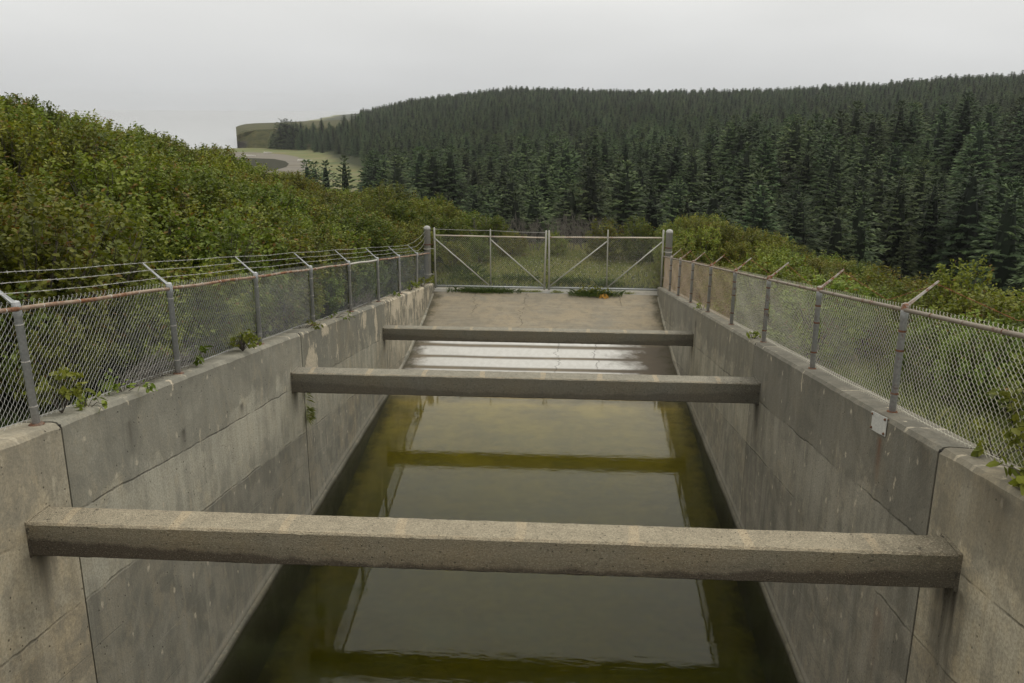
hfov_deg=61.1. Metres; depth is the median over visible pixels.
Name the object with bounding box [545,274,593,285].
grass clump
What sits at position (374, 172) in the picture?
spruce tree
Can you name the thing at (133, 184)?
leafy shrub
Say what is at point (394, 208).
leafy shrub
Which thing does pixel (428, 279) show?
weed
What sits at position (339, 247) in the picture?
leafy shrub
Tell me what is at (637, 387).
concrete beam
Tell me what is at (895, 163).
spruce tree
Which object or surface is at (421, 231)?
leafy shrub
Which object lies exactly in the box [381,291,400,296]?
weed
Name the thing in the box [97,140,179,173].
leafy shrub
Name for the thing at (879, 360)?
bank grass
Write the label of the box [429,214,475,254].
bush
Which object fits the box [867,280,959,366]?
leafy shrub
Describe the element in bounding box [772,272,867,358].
leafy shrub
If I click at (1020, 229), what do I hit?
spruce tree
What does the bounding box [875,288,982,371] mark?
leafy shrub
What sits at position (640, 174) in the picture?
spruce tree
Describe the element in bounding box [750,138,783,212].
spruce tree
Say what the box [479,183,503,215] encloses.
spruce tree
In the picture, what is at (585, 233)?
bare shrub
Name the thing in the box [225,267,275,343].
bush
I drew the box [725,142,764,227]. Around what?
spruce tree
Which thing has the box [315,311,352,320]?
weed
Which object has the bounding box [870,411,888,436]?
sign plate
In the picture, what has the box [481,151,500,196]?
spruce tree
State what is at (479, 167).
spruce tree
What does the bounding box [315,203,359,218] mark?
leafy shrub
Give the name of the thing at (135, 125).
leafy shrub
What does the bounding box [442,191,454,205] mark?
spruce tree
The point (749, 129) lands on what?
spruce tree
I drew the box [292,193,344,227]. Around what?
leafy shrub
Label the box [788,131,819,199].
spruce tree
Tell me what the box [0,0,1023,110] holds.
sky
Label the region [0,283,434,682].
concrete wall
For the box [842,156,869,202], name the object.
spruce tree
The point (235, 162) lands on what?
leafy shrub
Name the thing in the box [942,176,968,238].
spruce tree
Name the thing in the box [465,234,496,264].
bush
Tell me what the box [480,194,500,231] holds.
spruce tree
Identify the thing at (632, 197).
spruce tree
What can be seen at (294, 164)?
beach
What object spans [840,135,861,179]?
spruce tree
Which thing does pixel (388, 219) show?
leafy shrub
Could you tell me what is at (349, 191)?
leafy shrub
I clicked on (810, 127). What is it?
spruce tree
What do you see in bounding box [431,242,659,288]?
meadow grass
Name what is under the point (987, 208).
spruce tree
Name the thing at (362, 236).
leafy shrub
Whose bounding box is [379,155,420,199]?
spruce tree
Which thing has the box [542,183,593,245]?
spruce tree
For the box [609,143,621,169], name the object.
spruce tree
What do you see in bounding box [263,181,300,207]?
leafy shrub
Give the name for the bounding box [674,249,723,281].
leafy shrub
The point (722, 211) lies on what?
spruce tree
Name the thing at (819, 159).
spruce tree
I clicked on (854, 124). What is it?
spruce tree
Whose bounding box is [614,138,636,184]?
spruce tree
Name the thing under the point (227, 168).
leafy shrub
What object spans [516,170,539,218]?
spruce tree
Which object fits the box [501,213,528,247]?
bare shrub
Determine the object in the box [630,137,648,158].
spruce tree
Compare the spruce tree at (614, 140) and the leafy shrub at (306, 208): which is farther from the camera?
the spruce tree at (614, 140)
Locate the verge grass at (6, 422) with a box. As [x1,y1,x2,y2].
[0,287,402,426]
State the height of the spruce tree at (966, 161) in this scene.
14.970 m
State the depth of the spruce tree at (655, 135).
355.81 m
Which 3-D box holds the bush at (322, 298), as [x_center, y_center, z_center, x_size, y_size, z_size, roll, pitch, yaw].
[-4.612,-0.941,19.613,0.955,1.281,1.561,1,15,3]
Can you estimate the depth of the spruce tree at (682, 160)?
203.66 m
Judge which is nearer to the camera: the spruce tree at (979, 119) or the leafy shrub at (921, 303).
the leafy shrub at (921, 303)
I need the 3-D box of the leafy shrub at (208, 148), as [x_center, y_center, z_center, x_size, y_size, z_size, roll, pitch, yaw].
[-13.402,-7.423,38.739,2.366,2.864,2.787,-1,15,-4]
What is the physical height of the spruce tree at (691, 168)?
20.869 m
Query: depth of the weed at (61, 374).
8.77 m
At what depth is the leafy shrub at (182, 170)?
22.44 m
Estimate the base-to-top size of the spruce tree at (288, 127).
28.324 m
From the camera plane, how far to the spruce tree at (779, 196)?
170.98 m
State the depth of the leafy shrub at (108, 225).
13.66 m
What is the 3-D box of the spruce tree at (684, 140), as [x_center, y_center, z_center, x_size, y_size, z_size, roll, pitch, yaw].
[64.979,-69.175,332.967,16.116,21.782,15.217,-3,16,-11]
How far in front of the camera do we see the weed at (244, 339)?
13.44 m
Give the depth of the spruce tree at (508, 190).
148.18 m
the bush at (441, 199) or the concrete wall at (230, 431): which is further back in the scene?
the bush at (441, 199)
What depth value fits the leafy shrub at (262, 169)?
38.75 m
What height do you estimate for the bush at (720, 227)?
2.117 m
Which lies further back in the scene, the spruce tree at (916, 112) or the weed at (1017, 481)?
the spruce tree at (916, 112)
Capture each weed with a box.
[22,367,95,412]
[72,390,107,412]
[97,368,157,395]
[187,345,212,365]
[220,328,261,350]
[279,319,323,331]
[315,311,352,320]
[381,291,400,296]
[403,280,419,290]
[410,276,433,286]
[746,331,769,338]
[971,417,1023,457]
[985,454,1023,495]
[986,382,1023,457]
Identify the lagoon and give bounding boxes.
[236,158,288,170]
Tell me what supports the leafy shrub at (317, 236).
on the ground at (334, 160)
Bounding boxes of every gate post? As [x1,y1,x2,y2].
[424,226,433,282]
[662,229,672,286]
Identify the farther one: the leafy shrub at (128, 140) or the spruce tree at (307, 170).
the spruce tree at (307, 170)
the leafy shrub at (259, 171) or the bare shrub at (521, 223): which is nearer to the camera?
the leafy shrub at (259, 171)
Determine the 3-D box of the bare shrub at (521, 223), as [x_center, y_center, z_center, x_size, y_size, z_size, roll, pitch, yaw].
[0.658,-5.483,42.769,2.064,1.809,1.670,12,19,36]
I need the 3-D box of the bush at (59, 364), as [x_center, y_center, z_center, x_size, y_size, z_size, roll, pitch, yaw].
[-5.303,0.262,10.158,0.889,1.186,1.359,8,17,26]
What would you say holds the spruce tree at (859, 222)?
on the ground at (334, 160)
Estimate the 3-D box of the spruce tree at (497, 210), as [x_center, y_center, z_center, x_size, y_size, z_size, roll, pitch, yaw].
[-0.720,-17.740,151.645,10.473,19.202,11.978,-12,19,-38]
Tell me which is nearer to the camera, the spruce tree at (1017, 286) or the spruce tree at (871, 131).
the spruce tree at (1017, 286)
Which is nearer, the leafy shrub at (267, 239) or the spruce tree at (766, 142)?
the leafy shrub at (267, 239)
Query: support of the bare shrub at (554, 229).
on the ground at (334, 160)
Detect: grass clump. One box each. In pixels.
[437,257,493,275]
[445,286,521,293]
[448,268,503,283]
[501,269,540,282]
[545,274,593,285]
[566,285,625,298]
[590,275,626,287]
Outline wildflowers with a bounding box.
[471,256,654,279]
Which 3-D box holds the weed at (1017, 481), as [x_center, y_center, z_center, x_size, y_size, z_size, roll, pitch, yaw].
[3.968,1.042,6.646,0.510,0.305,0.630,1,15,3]
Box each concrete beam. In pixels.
[25,504,962,591]
[290,366,760,404]
[383,324,693,346]
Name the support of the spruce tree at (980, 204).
on the ground at (334, 160)
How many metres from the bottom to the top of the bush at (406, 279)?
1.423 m
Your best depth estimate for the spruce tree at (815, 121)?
229.44 m
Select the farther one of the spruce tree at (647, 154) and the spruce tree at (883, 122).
the spruce tree at (647, 154)
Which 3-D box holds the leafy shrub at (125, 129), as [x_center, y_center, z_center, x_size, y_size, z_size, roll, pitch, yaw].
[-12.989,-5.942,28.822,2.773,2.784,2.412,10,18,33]
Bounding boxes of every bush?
[7,314,107,409]
[97,276,190,376]
[177,287,236,359]
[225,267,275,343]
[294,274,325,322]
[307,257,345,316]
[340,266,362,308]
[352,263,382,302]
[366,180,427,207]
[392,257,415,289]
[419,193,454,210]
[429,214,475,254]
[436,240,471,267]
[458,209,492,242]
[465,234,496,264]
[471,213,515,252]
[494,229,533,257]
[543,231,569,258]
[582,217,636,260]
[621,214,659,263]
[654,219,688,246]
[672,232,715,263]
[693,218,743,245]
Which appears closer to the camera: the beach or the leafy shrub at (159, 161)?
the leafy shrub at (159, 161)
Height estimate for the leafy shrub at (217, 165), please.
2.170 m
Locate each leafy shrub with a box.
[0,93,75,135]
[0,178,153,317]
[4,92,38,118]
[10,103,77,165]
[31,120,124,180]
[31,144,175,244]
[35,106,74,128]
[41,119,146,178]
[43,114,118,159]
[54,111,98,144]
[58,132,182,226]
[60,160,124,203]
[68,109,113,131]
[74,119,121,138]
[90,127,154,156]
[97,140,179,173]
[99,158,211,236]
[103,120,149,142]
[104,119,124,135]
[108,140,166,207]
[111,199,250,303]
[115,139,171,172]
[115,173,200,249]
[121,125,185,165]
[123,191,222,275]
[128,121,156,135]
[128,129,180,161]
[132,244,254,356]
[140,130,184,163]
[146,130,179,146]
[147,157,202,182]
[154,133,185,150]
[154,224,235,273]
[159,164,191,184]
[163,139,194,162]
[164,156,193,173]
[173,144,200,161]
[174,185,256,234]
[177,143,209,161]
[177,147,221,166]
[177,152,198,169]
[179,157,265,228]
[179,164,239,190]
[180,139,197,151]
[180,161,250,226]
[183,147,252,195]
[183,217,306,320]
[186,193,278,269]
[193,143,234,161]
[200,157,254,186]
[204,209,315,288]
[206,153,250,179]
[207,145,253,175]
[211,161,255,184]
[211,215,328,328]
[217,154,262,182]
[223,173,264,194]
[235,179,289,218]
[238,157,283,184]
[245,201,303,239]
[247,178,315,225]
[250,165,287,185]
[250,196,311,237]
[251,174,294,193]
[256,162,275,174]
[260,176,293,187]
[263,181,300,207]
[265,188,311,218]
[270,173,304,190]
[272,219,337,280]
[276,170,304,194]
[281,231,340,300]
[287,172,325,199]
[287,184,325,206]
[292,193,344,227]
[293,169,315,185]
[300,215,339,239]
[303,195,332,216]
[303,215,375,277]
[305,222,339,267]
[308,209,360,241]
[308,215,340,261]
[309,226,361,300]
[310,223,370,286]
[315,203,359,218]
[317,184,339,202]
[318,199,388,263]
[320,194,351,214]
[325,196,365,212]
[329,190,378,216]
[331,188,362,195]
[354,214,416,286]
[355,179,402,206]
[357,210,402,285]
[367,194,404,214]
[372,198,424,226]
[374,207,403,224]
[382,233,414,282]
[390,218,436,256]
[390,221,423,275]
[391,221,441,269]
[398,232,415,275]
[405,207,445,251]
[651,244,705,295]
[652,226,698,258]
[673,213,715,236]
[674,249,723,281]
[677,223,721,269]
[693,272,725,304]
[696,259,757,309]
[711,252,795,328]
[712,261,776,314]
[729,277,776,320]
[738,245,818,276]
[744,277,815,343]
[758,273,878,367]
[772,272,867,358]
[774,266,824,295]
[788,266,838,283]
[797,273,833,308]
[804,256,847,274]
[806,260,848,279]
[821,280,896,363]
[828,272,854,291]
[835,259,883,284]
[841,266,905,342]
[855,261,944,296]
[862,285,941,345]
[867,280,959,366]
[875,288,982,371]
[883,306,1003,394]
[908,277,966,294]
[917,254,1012,334]
[930,286,1023,371]
[931,289,1023,375]
[969,288,1023,322]
[975,305,1023,402]
[986,283,1022,316]
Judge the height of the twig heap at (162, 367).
1.140 m
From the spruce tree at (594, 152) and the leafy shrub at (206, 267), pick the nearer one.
the leafy shrub at (206, 267)
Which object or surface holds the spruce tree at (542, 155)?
on the ground at (334, 160)
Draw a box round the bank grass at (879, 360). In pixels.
[701,302,1023,467]
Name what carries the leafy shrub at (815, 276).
on the ground at (334, 160)
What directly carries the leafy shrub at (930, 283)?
on the ground at (334, 160)
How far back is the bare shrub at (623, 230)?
41.62 m
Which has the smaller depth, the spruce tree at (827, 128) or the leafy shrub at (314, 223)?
the leafy shrub at (314, 223)
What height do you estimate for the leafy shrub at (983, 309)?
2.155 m
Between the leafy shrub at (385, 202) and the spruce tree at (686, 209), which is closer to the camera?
the leafy shrub at (385, 202)
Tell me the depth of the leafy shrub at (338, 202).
36.04 m
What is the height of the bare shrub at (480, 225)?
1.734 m
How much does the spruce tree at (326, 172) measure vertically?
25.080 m
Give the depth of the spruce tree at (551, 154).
223.34 m
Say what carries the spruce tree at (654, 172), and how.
on the ground at (334, 160)
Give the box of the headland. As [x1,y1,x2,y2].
[236,120,378,147]
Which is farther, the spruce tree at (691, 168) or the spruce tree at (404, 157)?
the spruce tree at (404, 157)
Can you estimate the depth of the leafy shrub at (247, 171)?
31.76 m
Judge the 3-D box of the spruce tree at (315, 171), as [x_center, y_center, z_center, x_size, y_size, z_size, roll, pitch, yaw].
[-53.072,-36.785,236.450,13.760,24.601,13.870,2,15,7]
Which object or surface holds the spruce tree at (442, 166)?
on the ground at (334, 160)
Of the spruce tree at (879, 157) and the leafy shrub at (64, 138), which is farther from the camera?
the spruce tree at (879, 157)
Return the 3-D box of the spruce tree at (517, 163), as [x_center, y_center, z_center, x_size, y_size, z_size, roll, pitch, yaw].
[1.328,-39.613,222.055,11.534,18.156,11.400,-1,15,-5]
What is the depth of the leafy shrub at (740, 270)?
26.40 m
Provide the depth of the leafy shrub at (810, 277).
23.70 m
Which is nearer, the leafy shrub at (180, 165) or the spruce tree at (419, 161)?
the leafy shrub at (180, 165)
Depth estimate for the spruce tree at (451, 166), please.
209.71 m
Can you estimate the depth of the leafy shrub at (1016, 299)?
18.31 m
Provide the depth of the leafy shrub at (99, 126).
22.52 m
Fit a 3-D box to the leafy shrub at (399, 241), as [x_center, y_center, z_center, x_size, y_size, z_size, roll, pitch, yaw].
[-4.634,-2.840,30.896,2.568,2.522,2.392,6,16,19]
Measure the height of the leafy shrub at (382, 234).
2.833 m
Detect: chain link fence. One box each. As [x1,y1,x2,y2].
[0,234,429,430]
[663,249,1023,469]
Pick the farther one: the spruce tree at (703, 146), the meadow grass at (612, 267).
the spruce tree at (703, 146)
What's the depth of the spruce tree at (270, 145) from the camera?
774.21 m
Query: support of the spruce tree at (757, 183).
on the ground at (334, 160)
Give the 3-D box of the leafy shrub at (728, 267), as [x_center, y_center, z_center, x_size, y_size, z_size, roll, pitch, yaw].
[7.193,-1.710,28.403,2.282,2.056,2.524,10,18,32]
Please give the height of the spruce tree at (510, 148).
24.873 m
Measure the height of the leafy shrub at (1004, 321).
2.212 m
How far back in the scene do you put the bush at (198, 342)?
13.84 m
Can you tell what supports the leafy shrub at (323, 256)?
on the ground at (334, 160)
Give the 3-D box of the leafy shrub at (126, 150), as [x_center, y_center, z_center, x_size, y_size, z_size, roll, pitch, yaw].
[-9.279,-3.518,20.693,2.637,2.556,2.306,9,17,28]
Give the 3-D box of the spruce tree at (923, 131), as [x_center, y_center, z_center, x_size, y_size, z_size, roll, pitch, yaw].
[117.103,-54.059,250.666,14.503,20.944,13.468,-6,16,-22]
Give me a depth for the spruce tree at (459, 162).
262.98 m
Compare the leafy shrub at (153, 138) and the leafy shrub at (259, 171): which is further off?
the leafy shrub at (259, 171)
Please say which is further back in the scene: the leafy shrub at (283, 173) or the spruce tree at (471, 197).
the spruce tree at (471, 197)
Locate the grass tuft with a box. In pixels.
[305,399,315,427]
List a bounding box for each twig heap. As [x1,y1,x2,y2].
[96,325,219,393]
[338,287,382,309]
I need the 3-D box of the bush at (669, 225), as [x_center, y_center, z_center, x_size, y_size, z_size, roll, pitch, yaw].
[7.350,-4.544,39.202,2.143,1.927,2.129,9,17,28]
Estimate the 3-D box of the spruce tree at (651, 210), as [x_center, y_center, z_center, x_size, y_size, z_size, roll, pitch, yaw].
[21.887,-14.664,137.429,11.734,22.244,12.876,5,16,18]
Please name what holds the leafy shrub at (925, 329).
on the ground at (334, 160)
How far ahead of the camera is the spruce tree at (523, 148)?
236.81 m
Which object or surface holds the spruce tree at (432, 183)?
on the ground at (334, 160)
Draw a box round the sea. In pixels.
[49,110,365,148]
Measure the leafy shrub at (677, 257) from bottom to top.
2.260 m
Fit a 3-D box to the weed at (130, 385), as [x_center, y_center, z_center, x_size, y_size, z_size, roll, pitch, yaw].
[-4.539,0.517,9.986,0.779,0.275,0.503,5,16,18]
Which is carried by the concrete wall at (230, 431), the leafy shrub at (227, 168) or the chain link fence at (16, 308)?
the chain link fence at (16, 308)
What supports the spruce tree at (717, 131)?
on the ground at (334, 160)
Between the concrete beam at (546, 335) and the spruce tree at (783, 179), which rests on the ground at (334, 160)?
the spruce tree at (783, 179)
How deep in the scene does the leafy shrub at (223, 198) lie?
19.95 m
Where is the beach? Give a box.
[212,152,308,174]
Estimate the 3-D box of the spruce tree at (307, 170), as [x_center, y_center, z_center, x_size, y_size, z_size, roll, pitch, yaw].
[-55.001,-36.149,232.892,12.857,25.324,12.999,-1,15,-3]
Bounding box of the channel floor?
[256,291,766,682]
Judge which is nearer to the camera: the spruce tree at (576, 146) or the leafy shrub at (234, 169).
the leafy shrub at (234, 169)
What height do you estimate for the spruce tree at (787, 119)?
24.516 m
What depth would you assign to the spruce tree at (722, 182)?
157.78 m
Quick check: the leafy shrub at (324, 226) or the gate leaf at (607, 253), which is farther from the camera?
the gate leaf at (607, 253)
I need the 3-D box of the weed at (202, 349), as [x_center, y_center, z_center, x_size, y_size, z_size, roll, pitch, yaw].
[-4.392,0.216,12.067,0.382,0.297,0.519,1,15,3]
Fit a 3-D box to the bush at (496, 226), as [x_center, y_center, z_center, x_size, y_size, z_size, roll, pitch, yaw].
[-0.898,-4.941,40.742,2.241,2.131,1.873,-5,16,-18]
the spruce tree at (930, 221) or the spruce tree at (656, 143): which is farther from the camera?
the spruce tree at (656, 143)
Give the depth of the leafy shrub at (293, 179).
37.93 m
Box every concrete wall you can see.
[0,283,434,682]
[657,287,1023,682]
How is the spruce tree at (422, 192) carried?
on the ground at (334, 160)
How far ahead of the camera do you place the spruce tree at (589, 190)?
155.72 m
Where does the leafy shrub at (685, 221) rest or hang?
on the ground at (334, 160)
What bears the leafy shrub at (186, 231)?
on the ground at (334, 160)
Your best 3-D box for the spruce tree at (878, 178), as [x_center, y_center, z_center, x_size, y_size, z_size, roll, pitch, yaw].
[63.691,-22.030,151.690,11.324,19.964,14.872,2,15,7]
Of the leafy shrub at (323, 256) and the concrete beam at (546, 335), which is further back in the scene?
the concrete beam at (546, 335)
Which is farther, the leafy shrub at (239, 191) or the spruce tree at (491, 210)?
the spruce tree at (491, 210)
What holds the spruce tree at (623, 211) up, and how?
on the ground at (334, 160)
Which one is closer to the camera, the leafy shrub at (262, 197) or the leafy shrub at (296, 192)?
the leafy shrub at (262, 197)
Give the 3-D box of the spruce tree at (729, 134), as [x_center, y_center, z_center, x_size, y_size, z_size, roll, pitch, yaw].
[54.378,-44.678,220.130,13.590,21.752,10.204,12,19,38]
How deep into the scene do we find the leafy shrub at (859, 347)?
19.03 m
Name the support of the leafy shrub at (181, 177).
on the ground at (334, 160)
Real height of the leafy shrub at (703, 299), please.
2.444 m
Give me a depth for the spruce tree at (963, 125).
206.00 m
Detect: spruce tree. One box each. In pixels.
[265,131,277,147]
[269,118,288,148]
[276,119,294,148]
[283,124,304,149]
[298,159,319,183]
[309,161,329,189]
[317,160,340,189]
[333,155,356,191]
[353,150,386,190]
[357,161,374,192]
[360,158,382,191]
[371,154,393,191]
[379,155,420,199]
[380,147,414,190]
[392,151,411,171]
[404,146,439,194]
[417,149,459,211]
[417,189,429,202]
[429,144,468,209]
[437,154,456,187]
[441,147,462,184]
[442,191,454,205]
[452,149,467,194]
[457,164,485,210]
[458,148,475,186]
[458,150,477,175]
[458,185,487,214]
[461,188,486,216]
[466,158,488,204]
[468,185,486,216]
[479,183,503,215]
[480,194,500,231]
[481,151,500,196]
[482,152,500,179]
[488,158,521,204]
[488,186,523,241]
[489,171,528,241]
[500,191,539,242]
[504,135,518,164]
[507,136,539,182]
[507,151,529,190]
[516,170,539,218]
[518,173,548,239]
[519,185,558,244]
[533,156,561,232]
[535,144,548,177]
[537,135,561,213]
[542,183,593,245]
[548,138,586,222]
[549,169,582,234]
[569,150,582,179]
[570,137,583,163]
[573,156,615,242]
[574,149,601,204]
[577,138,591,160]
[578,136,608,214]
[580,127,600,157]
[589,139,608,194]
[595,180,607,222]
[597,132,616,187]
[597,159,644,242]
[602,154,623,214]
[602,210,615,241]
[608,139,620,158]
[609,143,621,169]
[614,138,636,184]
[629,163,659,210]
[629,172,647,233]
[629,178,674,248]
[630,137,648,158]
[632,141,647,173]
[636,147,674,222]
[639,144,652,170]
[645,126,664,146]
[645,142,665,190]
[650,136,675,177]
[657,169,704,225]
[657,176,692,228]
[659,138,698,213]
[662,146,687,189]
[669,148,711,216]
[673,132,694,157]
[675,195,696,227]
[689,186,705,217]
[695,133,715,164]
[696,143,719,205]
[697,128,722,188]
[699,205,734,227]
[702,130,723,164]
[702,165,738,222]
[711,122,737,180]
[712,115,745,180]
[712,131,737,191]
[714,127,755,209]
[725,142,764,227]
[725,149,755,219]
[731,119,761,176]
[731,167,782,235]
[735,185,780,240]
[748,114,766,151]
[749,140,781,175]
[750,130,781,200]
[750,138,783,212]
[766,125,783,160]
[768,114,807,173]
[770,155,793,215]
[770,182,821,255]
[771,190,787,233]
[774,114,813,197]
[777,118,791,156]
[778,194,822,256]
[781,147,819,223]
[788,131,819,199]
[800,117,845,193]
[800,145,854,249]
[801,120,816,161]
[802,113,825,143]
[804,120,823,157]
[804,133,841,230]
[808,173,848,253]
[809,124,841,198]
[816,110,854,163]
[821,171,883,256]
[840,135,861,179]
[840,191,886,275]
[841,100,870,158]
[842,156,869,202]
[842,223,879,268]
[844,136,888,228]
[855,114,888,189]
[864,158,895,260]
[866,114,891,153]
[867,166,924,281]
[869,143,887,191]
[871,139,909,209]
[882,100,917,162]
[884,174,913,233]
[888,225,917,280]
[902,102,930,158]
[902,103,931,183]
[903,159,942,244]
[909,177,953,281]
[910,135,935,194]
[916,103,954,176]
[918,112,930,149]
[918,118,932,153]
[920,166,996,282]
[923,170,957,234]
[927,92,994,185]
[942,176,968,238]
[945,96,988,147]
[945,121,999,212]
[947,139,972,204]
[948,163,983,220]
[957,183,1023,300]
[960,177,1018,290]
[970,109,996,165]
[977,180,992,246]
[981,104,1005,180]
[981,149,998,209]
[981,176,1023,256]
[990,96,1023,179]
[993,100,1023,187]
[1000,264,1023,302]
[1004,126,1023,197]
[1015,214,1023,269]
[1016,229,1023,287]
[1018,161,1023,210]
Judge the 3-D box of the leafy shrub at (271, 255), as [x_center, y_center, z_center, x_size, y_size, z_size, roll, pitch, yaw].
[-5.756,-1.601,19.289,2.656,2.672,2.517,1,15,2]
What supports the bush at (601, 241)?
on the ground at (334, 160)
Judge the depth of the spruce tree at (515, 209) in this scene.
137.37 m
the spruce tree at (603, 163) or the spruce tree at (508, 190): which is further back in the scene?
the spruce tree at (603, 163)
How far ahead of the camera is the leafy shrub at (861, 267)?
37.17 m
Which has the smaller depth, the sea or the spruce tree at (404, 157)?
the spruce tree at (404, 157)
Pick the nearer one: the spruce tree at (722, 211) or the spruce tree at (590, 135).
the spruce tree at (722, 211)
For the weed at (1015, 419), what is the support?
on the concrete wall at (801, 446)
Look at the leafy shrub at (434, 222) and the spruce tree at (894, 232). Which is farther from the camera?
the spruce tree at (894, 232)
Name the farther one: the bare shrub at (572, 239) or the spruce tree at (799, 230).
the spruce tree at (799, 230)
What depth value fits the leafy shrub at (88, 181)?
18.24 m
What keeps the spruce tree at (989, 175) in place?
on the ground at (334, 160)
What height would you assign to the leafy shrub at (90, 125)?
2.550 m
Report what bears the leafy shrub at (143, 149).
on the ground at (334, 160)
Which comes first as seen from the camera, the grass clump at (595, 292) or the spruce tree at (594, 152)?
the grass clump at (595, 292)
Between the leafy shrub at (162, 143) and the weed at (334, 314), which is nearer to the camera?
the weed at (334, 314)
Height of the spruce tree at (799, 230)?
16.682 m
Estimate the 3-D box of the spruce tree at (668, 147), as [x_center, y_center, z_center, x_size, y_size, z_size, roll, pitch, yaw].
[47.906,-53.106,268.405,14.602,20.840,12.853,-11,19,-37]
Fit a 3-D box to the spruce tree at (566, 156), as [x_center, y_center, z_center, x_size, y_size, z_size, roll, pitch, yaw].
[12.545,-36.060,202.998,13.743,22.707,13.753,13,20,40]
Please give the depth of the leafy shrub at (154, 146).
25.93 m
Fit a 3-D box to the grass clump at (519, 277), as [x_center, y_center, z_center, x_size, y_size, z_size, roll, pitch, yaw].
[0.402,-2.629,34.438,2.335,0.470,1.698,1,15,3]
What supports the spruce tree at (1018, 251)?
on the ground at (334, 160)
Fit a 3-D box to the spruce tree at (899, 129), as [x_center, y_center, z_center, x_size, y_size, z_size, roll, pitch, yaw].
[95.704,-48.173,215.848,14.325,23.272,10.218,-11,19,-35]
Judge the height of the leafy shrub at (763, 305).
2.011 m
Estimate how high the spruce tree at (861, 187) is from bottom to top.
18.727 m
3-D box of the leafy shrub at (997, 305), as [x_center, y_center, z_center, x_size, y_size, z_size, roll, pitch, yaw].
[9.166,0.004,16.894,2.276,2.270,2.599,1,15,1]
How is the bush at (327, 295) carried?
on the ground at (334, 160)
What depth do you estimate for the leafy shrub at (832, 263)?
37.41 m
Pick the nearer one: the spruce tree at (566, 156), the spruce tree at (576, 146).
the spruce tree at (566, 156)
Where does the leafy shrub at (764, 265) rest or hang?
on the ground at (334, 160)
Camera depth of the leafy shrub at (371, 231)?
27.78 m
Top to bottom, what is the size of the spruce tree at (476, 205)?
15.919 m
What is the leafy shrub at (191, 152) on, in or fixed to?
on the ground at (334, 160)
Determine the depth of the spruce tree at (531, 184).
170.58 m
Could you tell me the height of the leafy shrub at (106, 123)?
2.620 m
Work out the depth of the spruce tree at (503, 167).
198.56 m
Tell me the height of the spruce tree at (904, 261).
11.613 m
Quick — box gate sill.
[434,287,656,294]
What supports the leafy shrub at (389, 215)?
on the ground at (334, 160)
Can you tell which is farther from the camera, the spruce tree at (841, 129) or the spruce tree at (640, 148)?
the spruce tree at (640, 148)
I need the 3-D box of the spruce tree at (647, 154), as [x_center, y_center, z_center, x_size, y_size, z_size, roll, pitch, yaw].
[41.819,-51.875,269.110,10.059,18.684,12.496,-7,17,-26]
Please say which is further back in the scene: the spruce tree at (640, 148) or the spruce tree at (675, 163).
the spruce tree at (640, 148)
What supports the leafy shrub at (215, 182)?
on the ground at (334, 160)
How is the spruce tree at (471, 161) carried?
on the ground at (334, 160)
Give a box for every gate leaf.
[433,227,546,289]
[548,230,663,289]
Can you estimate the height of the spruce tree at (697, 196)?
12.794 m
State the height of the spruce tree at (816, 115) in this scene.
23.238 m
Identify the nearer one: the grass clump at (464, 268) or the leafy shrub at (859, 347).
the leafy shrub at (859, 347)
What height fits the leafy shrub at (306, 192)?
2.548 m
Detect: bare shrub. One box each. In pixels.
[471,213,487,241]
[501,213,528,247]
[513,212,540,245]
[521,219,547,249]
[537,217,568,246]
[541,211,570,241]
[556,216,589,250]
[564,205,591,244]
[573,217,603,248]
[580,213,613,242]
[613,216,642,245]
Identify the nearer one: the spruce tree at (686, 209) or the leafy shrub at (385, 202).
the leafy shrub at (385, 202)
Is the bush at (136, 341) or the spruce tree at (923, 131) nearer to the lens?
the bush at (136, 341)
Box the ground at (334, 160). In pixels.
[0,114,1023,466]
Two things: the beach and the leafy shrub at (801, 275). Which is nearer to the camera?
the leafy shrub at (801, 275)
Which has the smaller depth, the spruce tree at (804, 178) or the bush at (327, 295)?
the bush at (327, 295)
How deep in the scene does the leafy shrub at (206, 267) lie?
14.47 m
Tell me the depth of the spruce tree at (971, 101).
225.13 m
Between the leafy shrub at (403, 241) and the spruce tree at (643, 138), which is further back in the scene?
the spruce tree at (643, 138)

